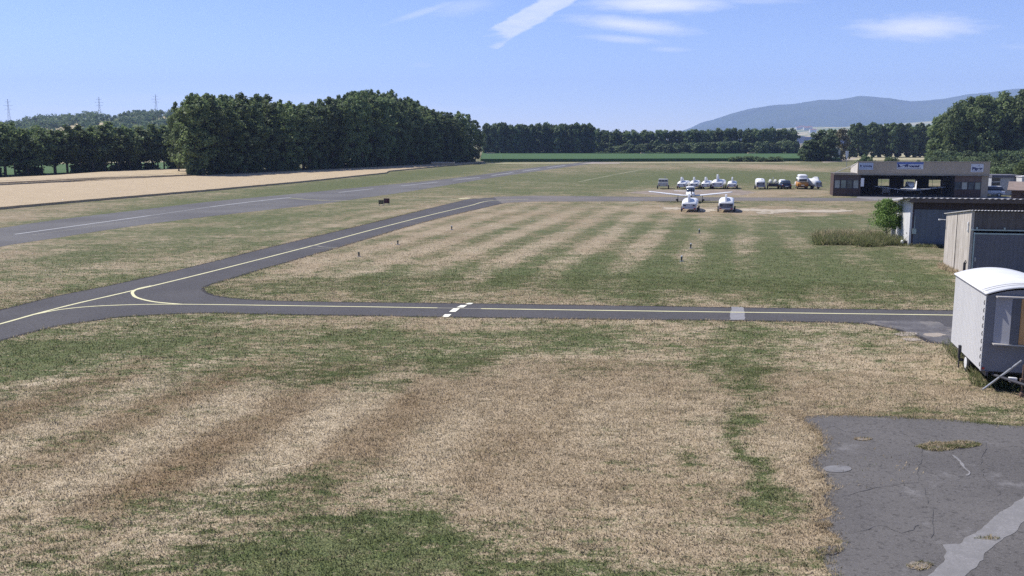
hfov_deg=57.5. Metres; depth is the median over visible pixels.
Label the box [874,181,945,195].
light aircraft
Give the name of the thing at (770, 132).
broadleaf tree
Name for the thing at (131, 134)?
poplar tree
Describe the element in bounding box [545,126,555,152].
poplar tree
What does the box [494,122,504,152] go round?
poplar tree
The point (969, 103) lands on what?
broadleaf tree
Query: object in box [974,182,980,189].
window
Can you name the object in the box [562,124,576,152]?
poplar tree
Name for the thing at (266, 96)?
poplar tree
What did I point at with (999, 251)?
door
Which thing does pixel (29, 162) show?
poplar tree
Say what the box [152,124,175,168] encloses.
poplar tree
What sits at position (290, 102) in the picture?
poplar tree
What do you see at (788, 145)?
young tree
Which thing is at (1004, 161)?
shrub
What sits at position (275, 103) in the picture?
poplar tree
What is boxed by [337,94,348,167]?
poplar tree
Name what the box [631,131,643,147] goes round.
broadleaf tree
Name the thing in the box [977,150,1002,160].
shrub
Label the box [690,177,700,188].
glider trailer
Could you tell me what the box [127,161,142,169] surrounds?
shrub
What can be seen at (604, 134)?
broadleaf tree
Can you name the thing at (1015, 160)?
shrub
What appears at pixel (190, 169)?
shrub
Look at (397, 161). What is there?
shrub
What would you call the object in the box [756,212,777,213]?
sandy strip
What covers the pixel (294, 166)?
shrub
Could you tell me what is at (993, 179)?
window
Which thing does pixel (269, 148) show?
poplar tree
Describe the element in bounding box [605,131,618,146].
broadleaf tree
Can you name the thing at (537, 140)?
poplar tree
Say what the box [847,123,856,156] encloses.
poplar tree
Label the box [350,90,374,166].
poplar tree
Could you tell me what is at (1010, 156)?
shrub
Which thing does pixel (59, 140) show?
poplar tree
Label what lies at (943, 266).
wall grass
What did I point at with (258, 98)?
poplar tree
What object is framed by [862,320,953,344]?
taxiway patch
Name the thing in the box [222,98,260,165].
poplar tree
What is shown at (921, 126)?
poplar tree
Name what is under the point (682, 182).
glider trailer
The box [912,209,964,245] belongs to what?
door
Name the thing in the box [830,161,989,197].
hangar
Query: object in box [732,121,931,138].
distant plain
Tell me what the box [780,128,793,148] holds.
broadleaf tree
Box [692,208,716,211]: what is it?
sandy strip
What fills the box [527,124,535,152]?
poplar tree
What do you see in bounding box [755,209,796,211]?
sandy strip
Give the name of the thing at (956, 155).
shrub
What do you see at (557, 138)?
poplar tree
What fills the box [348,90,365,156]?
poplar tree
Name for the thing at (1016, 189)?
brown hut
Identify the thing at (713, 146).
young tree
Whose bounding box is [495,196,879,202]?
parking lane
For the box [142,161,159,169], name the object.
shrub
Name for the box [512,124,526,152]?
poplar tree
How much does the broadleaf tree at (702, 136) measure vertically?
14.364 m
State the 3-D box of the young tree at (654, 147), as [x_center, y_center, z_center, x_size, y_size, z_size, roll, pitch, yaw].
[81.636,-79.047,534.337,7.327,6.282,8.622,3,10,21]
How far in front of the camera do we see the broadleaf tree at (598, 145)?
552.44 m
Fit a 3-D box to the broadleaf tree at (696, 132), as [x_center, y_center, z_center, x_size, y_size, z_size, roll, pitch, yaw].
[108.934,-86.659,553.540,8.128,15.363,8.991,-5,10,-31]
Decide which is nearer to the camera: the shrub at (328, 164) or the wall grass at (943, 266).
the wall grass at (943, 266)
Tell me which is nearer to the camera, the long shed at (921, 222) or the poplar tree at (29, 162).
the long shed at (921, 222)
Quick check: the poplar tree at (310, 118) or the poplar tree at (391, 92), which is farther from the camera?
the poplar tree at (391, 92)
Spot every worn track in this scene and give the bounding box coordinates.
[291,198,457,200]
[579,164,671,181]
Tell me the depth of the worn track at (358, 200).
127.52 m
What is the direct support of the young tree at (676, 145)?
on the ground at (596, 222)
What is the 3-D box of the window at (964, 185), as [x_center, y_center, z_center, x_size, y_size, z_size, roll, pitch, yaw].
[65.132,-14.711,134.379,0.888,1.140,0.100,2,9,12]
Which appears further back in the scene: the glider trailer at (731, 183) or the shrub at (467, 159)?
the shrub at (467, 159)
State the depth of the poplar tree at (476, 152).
358.06 m
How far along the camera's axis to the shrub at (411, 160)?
313.60 m
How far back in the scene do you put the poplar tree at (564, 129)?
538.77 m
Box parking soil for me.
[624,190,755,194]
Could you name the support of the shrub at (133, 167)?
on the green meadow at (61, 169)
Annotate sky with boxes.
[0,0,1023,137]
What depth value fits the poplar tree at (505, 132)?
534.88 m
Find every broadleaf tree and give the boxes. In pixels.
[594,128,600,152]
[598,130,609,151]
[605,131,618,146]
[614,131,624,145]
[621,131,633,143]
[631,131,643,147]
[637,130,648,144]
[644,131,656,145]
[653,130,664,151]
[661,129,670,143]
[667,130,680,145]
[677,131,684,142]
[681,130,695,143]
[693,129,700,151]
[698,131,708,146]
[705,130,717,142]
[713,128,723,141]
[721,128,732,142]
[730,129,737,140]
[736,129,750,143]
[746,128,752,140]
[748,128,763,147]
[760,128,768,142]
[767,128,775,142]
[774,129,786,142]
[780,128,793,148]
[790,131,800,152]
[798,140,822,160]
[810,129,827,160]
[818,133,839,160]
[835,128,850,159]
[924,114,945,157]
[939,101,968,152]
[956,96,986,151]
[965,95,1007,153]
[988,90,1018,150]
[999,88,1023,151]
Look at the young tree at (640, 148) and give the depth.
527.85 m
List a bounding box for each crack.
[906,434,933,536]
[952,455,969,475]
[980,446,1000,494]
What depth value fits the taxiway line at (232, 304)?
45.94 m
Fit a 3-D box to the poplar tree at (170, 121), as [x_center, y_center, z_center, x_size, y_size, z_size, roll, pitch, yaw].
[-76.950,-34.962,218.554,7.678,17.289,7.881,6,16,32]
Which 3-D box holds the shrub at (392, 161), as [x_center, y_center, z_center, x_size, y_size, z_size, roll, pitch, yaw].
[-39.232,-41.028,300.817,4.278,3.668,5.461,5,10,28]
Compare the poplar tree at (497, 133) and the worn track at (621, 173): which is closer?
the worn track at (621, 173)
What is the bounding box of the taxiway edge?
[0,197,952,345]
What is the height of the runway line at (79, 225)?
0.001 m
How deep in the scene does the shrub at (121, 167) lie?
248.54 m
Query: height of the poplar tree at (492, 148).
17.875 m
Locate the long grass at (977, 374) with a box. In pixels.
[941,336,1023,392]
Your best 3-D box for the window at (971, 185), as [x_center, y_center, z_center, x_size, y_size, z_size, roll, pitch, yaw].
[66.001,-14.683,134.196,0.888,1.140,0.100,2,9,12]
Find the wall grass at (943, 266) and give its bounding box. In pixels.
[900,242,958,273]
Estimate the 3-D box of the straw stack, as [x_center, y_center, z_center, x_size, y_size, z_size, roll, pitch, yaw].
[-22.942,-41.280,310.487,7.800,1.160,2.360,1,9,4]
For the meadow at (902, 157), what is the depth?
467.19 m
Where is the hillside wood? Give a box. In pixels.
[2,109,173,131]
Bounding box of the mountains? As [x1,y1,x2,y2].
[683,89,1019,141]
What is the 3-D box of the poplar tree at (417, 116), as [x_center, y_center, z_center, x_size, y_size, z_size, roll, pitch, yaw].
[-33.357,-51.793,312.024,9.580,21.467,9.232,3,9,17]
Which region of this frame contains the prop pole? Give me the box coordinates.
[980,360,1022,389]
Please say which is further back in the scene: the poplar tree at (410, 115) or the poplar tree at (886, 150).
the poplar tree at (886, 150)
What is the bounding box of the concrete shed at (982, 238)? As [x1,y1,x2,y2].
[938,210,1023,272]
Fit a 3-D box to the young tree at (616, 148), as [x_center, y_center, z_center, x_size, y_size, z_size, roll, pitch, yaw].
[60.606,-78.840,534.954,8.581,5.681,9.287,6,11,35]
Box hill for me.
[27,116,166,130]
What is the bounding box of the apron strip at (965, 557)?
[928,497,1023,575]
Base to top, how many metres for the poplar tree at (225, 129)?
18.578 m
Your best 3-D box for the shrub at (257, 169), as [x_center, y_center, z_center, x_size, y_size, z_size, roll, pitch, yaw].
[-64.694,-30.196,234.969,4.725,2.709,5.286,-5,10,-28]
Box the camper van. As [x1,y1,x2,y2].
[795,174,807,188]
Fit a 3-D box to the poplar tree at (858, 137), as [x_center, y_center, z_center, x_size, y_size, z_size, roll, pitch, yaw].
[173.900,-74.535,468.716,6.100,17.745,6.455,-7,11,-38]
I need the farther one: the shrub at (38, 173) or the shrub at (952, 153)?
the shrub at (952, 153)
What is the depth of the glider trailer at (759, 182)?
157.41 m
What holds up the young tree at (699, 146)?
on the ground at (596, 222)
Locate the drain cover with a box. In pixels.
[823,465,851,471]
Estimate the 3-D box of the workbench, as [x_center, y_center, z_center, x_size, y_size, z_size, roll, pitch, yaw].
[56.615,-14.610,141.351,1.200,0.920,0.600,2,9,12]
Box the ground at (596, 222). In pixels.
[0,142,1023,575]
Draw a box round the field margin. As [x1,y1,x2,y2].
[7,174,185,183]
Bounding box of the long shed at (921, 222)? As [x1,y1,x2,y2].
[891,197,1023,245]
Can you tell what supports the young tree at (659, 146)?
on the ground at (596, 222)
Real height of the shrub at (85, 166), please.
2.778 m
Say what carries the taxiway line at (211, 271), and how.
on the taxiway at (183, 292)
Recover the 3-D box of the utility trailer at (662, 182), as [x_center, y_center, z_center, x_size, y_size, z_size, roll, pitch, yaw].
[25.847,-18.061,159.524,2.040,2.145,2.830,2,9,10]
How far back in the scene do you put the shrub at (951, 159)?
249.51 m
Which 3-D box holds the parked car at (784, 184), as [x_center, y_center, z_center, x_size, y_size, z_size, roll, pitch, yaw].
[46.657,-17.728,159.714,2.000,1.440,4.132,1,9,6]
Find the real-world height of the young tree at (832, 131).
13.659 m
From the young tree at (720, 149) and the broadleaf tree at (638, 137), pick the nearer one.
the young tree at (720, 149)
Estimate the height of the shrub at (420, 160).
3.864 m
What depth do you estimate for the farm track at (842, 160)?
393.76 m
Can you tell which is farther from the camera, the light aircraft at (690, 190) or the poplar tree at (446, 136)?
the poplar tree at (446, 136)
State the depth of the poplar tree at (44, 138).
224.00 m
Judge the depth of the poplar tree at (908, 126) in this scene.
468.81 m
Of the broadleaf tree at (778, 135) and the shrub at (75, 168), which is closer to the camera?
the shrub at (75, 168)
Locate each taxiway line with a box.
[0,199,518,323]
[32,304,433,314]
[131,286,177,303]
[481,308,935,314]
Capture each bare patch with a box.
[895,332,916,335]
[902,338,920,340]
[907,561,928,568]
[923,333,945,336]
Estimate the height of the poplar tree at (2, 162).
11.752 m
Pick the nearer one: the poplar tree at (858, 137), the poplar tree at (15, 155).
the poplar tree at (15, 155)
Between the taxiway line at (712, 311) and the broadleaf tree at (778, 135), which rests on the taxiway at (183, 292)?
the taxiway line at (712, 311)
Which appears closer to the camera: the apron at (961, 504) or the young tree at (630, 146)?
the apron at (961, 504)
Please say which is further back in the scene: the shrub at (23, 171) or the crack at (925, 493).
the shrub at (23, 171)
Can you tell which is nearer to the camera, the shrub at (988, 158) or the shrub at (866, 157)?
the shrub at (988, 158)
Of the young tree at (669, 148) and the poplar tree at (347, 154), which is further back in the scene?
the young tree at (669, 148)
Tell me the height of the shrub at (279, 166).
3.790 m
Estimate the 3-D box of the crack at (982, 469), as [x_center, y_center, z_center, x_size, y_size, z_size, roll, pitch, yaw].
[11.808,4.430,23.240,0.320,0.001,4.173,4,10,22]
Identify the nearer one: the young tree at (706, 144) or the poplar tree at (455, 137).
the poplar tree at (455, 137)
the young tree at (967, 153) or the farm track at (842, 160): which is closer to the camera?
the young tree at (967, 153)
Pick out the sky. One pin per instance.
(638, 65)
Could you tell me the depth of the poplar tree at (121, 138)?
245.28 m
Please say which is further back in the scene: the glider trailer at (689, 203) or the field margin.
the field margin
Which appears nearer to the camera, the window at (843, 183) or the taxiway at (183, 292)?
the taxiway at (183, 292)
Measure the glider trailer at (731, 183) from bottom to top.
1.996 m
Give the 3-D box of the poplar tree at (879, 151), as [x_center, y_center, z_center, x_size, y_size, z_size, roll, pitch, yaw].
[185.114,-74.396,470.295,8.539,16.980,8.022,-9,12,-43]
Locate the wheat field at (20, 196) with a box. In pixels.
[0,161,484,209]
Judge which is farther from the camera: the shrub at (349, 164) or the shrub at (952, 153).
the shrub at (952, 153)
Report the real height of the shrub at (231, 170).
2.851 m
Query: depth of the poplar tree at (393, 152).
296.51 m
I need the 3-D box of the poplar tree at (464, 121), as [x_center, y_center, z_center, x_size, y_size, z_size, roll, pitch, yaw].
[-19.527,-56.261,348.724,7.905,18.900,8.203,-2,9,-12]
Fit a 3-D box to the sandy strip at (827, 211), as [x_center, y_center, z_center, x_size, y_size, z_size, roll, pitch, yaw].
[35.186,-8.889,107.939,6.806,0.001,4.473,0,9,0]
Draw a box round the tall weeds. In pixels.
[806,226,907,246]
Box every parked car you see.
[778,180,791,188]
[987,186,1005,196]
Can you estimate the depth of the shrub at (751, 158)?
367.20 m
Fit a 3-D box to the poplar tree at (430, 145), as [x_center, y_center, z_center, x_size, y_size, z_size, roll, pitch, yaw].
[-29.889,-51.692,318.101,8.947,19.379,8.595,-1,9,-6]
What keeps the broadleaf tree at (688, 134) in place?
on the ground at (596, 222)
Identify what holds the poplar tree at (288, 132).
on the ground at (596, 222)
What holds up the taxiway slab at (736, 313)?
on the taxiway at (183, 292)
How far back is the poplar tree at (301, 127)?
249.17 m
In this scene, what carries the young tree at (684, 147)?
on the ground at (596, 222)
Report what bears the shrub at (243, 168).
on the ground at (596, 222)
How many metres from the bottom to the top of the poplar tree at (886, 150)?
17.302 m
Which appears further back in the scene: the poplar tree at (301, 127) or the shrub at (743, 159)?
the shrub at (743, 159)
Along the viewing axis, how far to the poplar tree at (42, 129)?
232.49 m
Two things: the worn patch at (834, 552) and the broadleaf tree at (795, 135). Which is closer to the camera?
the worn patch at (834, 552)
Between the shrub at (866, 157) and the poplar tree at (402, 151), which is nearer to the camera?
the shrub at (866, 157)
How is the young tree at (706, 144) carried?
on the ground at (596, 222)
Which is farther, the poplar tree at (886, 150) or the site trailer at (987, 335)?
the poplar tree at (886, 150)
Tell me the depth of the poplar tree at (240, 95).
235.89 m
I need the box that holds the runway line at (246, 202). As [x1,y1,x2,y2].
[212,197,290,206]
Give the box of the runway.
[0,162,590,246]
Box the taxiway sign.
[384,198,389,204]
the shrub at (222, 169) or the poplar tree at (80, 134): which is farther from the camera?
the poplar tree at (80, 134)
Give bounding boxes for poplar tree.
[0,122,26,175]
[0,132,9,166]
[4,121,38,175]
[7,128,47,175]
[29,124,46,166]
[30,127,56,174]
[44,129,67,173]
[53,124,88,173]
[71,124,100,172]
[75,125,112,171]
[91,125,122,170]
[103,120,117,164]
[109,128,136,170]
[115,127,146,169]
[132,125,156,162]
[141,123,169,168]
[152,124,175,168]
[161,113,181,170]
[166,101,193,168]
[173,94,212,171]
[180,94,219,174]
[196,94,226,149]
[196,95,233,174]
[212,102,247,173]
[218,94,239,159]
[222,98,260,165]
[233,92,257,160]
[240,102,272,171]
[245,93,270,155]
[255,100,286,171]
[260,93,271,105]
[264,99,282,157]
[269,102,302,170]
[283,104,312,163]
[287,101,304,161]
[295,105,325,169]
[298,104,318,169]
[306,104,323,146]
[308,105,335,168]
[316,98,327,131]
[316,99,339,158]
[320,96,348,168]
[328,100,361,167]
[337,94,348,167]
[341,96,366,167]
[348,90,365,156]
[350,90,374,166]
[360,94,386,166]
[364,89,379,147]
[369,96,397,166]
[375,89,389,147]
[377,98,403,165]
[388,90,400,101]
[392,102,414,165]
[395,101,418,156]
[405,101,427,164]
[414,108,436,162]
[416,116,442,158]
[424,110,445,156]
[437,111,453,161]
[441,112,461,158]
[449,118,470,157]
[453,112,469,157]
[461,114,479,161]
[471,120,485,161]
[481,124,490,152]
[484,124,498,152]
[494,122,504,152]
[500,122,511,152]
[505,125,517,152]
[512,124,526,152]
[520,126,531,152]
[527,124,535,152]
[532,124,543,152]
[538,124,550,152]
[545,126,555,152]
[551,125,563,152]
[559,123,567,152]
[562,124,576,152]
[571,123,585,152]
[579,124,590,152]
[585,124,596,152]
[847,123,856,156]
[852,122,864,156]
[862,124,871,155]
[864,122,881,156]
[873,124,886,156]
[881,123,890,156]
[884,122,900,156]
[894,123,907,156]
[901,123,912,156]
[907,126,921,156]
[916,122,928,156]
[924,124,931,156]
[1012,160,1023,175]
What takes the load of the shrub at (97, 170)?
on the green meadow at (61, 169)
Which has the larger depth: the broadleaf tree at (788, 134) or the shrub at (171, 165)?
the broadleaf tree at (788, 134)
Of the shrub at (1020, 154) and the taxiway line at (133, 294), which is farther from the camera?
the shrub at (1020, 154)
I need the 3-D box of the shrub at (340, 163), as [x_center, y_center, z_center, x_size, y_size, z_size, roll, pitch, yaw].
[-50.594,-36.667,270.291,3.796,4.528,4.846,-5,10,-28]
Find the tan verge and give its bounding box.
[480,162,781,163]
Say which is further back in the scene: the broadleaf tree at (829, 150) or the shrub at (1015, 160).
the broadleaf tree at (829, 150)
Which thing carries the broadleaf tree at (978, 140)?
on the ground at (596, 222)
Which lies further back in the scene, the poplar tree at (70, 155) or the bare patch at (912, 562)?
the poplar tree at (70, 155)
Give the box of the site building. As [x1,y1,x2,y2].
[988,174,1020,194]
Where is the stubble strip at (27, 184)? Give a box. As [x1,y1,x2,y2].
[0,182,58,185]
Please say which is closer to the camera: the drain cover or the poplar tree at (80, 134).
the drain cover
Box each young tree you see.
[603,146,616,152]
[610,145,620,151]
[618,144,630,152]
[626,144,635,152]
[633,143,646,153]
[644,143,651,150]
[651,145,659,152]
[654,144,666,151]
[661,144,676,152]
[673,143,681,152]
[679,142,689,152]
[688,142,696,152]
[692,142,705,152]
[701,142,711,152]
[706,142,718,153]
[715,141,727,153]
[722,141,736,153]
[728,141,741,153]
[737,142,745,152]
[744,143,754,152]
[752,141,764,153]
[762,141,771,152]
[766,143,780,152]
[780,140,794,153]
[787,141,798,152]
[827,128,836,134]
[866,197,901,233]
[962,150,973,158]
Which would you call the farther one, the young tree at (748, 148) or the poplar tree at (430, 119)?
the young tree at (748, 148)
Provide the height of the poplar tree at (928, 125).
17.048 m
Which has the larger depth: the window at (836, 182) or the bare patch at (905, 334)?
the window at (836, 182)
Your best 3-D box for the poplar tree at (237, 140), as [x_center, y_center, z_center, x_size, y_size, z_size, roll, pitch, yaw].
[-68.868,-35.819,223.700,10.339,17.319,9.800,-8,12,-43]
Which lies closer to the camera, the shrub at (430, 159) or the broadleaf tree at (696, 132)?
the shrub at (430, 159)
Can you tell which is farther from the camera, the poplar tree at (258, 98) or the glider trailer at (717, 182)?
the poplar tree at (258, 98)
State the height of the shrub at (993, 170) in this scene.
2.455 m
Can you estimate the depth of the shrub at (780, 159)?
367.47 m
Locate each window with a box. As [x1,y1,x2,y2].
[834,180,840,187]
[840,180,846,188]
[846,180,852,188]
[853,180,858,188]
[954,182,960,189]
[961,182,967,189]
[968,182,974,189]
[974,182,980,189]
[991,178,1000,181]
[991,182,1000,185]
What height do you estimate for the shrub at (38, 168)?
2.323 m
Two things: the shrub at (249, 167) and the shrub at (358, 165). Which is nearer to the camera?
the shrub at (249, 167)
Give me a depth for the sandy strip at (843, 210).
108.92 m
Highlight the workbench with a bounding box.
[881,188,889,194]
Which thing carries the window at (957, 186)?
in the hangar
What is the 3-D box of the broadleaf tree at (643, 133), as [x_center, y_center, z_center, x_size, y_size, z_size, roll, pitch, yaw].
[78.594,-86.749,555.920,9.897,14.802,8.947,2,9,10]
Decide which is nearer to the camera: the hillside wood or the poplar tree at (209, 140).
the poplar tree at (209, 140)
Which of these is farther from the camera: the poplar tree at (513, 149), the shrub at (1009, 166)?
the poplar tree at (513, 149)
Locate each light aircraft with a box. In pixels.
[649,186,730,201]
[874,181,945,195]
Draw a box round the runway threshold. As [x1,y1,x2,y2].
[581,162,622,163]
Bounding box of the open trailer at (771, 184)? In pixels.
[767,177,778,188]
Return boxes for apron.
[805,415,1023,575]
[857,196,1010,200]
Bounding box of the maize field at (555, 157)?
[480,152,839,161]
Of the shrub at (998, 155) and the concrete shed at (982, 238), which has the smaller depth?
the concrete shed at (982, 238)
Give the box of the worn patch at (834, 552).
[816,546,838,554]
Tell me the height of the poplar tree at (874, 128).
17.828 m
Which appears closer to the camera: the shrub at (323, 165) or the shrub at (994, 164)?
the shrub at (994, 164)
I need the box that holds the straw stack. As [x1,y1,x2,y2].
[431,162,454,165]
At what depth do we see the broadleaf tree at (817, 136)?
378.01 m
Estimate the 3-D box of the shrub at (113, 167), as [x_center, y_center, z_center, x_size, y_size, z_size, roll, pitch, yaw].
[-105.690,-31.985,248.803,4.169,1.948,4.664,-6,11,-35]
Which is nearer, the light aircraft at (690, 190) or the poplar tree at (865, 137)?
the light aircraft at (690, 190)
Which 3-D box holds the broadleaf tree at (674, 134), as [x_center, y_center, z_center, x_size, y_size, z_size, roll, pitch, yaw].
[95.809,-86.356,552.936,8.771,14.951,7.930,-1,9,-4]
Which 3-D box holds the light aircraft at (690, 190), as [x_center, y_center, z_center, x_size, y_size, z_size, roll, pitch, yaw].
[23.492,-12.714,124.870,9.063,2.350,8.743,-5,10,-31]
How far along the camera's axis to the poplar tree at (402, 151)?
300.69 m
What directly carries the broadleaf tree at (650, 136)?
on the ground at (596, 222)
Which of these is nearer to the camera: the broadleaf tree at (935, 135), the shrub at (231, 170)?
the shrub at (231, 170)
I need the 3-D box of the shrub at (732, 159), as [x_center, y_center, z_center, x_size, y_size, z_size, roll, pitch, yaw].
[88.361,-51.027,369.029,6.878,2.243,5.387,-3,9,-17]
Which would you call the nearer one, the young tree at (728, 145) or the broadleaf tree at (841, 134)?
the broadleaf tree at (841, 134)
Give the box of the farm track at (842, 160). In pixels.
[825,157,857,161]
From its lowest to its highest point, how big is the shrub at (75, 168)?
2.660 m
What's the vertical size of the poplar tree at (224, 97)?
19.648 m
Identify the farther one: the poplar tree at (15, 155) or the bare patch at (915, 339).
the poplar tree at (15, 155)
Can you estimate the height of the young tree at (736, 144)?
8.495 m
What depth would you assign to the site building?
140.02 m
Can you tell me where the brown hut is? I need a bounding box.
[1007,181,1023,198]
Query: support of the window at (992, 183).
in the site building
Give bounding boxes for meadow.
[0,162,167,177]
[840,153,923,159]
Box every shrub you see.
[11,164,34,174]
[33,166,44,174]
[34,168,45,174]
[69,163,84,172]
[81,163,91,172]
[88,162,110,171]
[91,163,108,171]
[108,165,124,170]
[109,162,127,170]
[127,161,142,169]
[127,166,140,169]
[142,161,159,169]
[165,162,177,168]
[184,157,207,175]
[198,165,216,174]
[214,159,228,174]
[216,167,234,173]
[231,164,247,173]
[239,163,254,172]
[251,164,264,172]
[257,159,270,171]
[271,160,286,171]
[275,157,290,170]
[288,158,299,170]
[303,160,318,169]
[317,162,328,168]
[324,157,333,168]
[334,157,343,168]
[344,160,356,167]
[354,160,361,167]
[360,157,368,167]
[374,156,390,166]
[389,159,396,165]
[395,158,405,165]
[409,153,416,164]
[416,155,423,164]
[426,155,437,163]
[444,157,455,162]
[445,153,458,161]
[463,156,472,161]
[728,156,741,161]
[736,156,750,161]
[743,156,757,161]
[751,156,763,161]
[772,156,784,161]
[861,154,872,160]
[926,150,953,161]
[945,157,956,161]
[946,150,961,158]
[952,150,967,159]
[959,155,969,161]
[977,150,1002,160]
[982,157,997,162]
[989,150,1005,159]
[990,162,1000,167]
[990,166,1007,173]
[996,150,1019,160]
[996,158,1011,167]
[997,166,1013,173]
[1001,163,1017,174]
[1011,157,1020,166]
[1013,149,1023,160]
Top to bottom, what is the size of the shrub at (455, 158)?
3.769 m
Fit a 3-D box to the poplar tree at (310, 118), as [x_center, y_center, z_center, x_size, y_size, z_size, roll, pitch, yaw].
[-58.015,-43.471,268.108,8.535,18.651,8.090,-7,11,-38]
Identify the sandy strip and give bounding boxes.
[663,207,680,209]
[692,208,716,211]
[735,208,763,211]
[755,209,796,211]
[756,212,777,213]
[794,210,841,212]
[829,209,853,211]
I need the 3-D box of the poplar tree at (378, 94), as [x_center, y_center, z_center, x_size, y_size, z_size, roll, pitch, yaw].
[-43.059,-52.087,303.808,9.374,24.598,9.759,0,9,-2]
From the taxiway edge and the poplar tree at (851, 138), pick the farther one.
the poplar tree at (851, 138)
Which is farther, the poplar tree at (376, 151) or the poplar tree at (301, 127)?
the poplar tree at (376, 151)
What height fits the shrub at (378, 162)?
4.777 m
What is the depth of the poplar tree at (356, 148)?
274.62 m
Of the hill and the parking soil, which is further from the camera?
the hill
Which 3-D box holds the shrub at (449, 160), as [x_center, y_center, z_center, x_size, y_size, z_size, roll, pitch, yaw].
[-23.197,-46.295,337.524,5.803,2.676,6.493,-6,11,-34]
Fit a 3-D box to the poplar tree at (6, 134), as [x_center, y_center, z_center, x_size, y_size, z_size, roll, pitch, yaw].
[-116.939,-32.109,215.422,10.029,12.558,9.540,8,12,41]
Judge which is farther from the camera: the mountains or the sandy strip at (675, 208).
the mountains
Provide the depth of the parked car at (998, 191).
136.55 m
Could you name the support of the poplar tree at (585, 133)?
on the ground at (596, 222)
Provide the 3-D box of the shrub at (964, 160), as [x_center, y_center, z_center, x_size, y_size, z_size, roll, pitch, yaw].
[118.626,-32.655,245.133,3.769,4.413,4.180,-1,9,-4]
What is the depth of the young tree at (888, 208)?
75.41 m
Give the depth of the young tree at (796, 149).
531.49 m
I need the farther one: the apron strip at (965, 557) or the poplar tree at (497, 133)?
the poplar tree at (497, 133)
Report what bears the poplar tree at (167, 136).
on the ground at (596, 222)
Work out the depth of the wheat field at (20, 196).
164.72 m
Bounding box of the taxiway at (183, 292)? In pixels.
[0,198,952,342]
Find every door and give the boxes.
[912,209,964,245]
[973,234,1023,272]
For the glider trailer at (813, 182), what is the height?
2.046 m
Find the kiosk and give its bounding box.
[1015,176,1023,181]
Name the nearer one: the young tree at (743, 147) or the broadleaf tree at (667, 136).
the young tree at (743, 147)
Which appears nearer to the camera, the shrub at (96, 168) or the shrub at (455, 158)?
the shrub at (96, 168)
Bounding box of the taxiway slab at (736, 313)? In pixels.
[730,307,744,319]
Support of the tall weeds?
on the ground at (596, 222)
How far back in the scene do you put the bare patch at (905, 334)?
39.25 m
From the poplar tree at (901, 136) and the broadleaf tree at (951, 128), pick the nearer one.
the broadleaf tree at (951, 128)
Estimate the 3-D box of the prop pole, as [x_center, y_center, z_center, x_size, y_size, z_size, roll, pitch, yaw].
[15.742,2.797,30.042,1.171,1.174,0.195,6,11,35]
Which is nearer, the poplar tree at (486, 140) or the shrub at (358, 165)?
the shrub at (358, 165)
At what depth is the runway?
110.80 m
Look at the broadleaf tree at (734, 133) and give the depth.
552.16 m
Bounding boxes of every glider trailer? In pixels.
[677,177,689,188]
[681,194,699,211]
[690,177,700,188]
[701,177,712,188]
[711,174,725,188]
[717,194,735,211]
[727,177,737,188]
[754,178,765,188]
[795,177,822,188]
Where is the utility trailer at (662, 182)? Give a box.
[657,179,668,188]
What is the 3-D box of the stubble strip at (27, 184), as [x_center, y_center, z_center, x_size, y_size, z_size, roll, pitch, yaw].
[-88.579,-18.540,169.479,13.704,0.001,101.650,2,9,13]
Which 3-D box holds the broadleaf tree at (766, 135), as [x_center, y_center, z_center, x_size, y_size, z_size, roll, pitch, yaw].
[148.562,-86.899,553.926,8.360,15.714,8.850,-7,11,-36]
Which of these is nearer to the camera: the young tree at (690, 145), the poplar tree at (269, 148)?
the poplar tree at (269, 148)
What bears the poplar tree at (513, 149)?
on the ground at (596, 222)
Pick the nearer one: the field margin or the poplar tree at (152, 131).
the field margin
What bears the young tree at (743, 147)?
on the ground at (596, 222)
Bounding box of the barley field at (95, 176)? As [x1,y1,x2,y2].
[0,169,190,184]
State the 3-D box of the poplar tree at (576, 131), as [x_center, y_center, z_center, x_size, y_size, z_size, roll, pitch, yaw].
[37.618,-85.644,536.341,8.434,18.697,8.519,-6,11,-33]
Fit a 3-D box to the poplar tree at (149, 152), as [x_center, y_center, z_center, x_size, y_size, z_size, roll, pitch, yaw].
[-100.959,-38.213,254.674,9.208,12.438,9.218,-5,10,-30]
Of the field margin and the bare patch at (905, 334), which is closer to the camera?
the bare patch at (905, 334)
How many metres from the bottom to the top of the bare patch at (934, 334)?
0.001 m
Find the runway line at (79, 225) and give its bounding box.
[18,216,144,233]
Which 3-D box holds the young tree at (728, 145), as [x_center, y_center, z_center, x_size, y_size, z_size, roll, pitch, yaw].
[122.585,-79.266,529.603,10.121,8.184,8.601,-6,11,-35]
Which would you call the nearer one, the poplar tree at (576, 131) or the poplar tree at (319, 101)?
the poplar tree at (319, 101)
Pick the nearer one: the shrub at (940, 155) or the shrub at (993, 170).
the shrub at (993, 170)
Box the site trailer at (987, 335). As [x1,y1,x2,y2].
[951,267,1023,396]

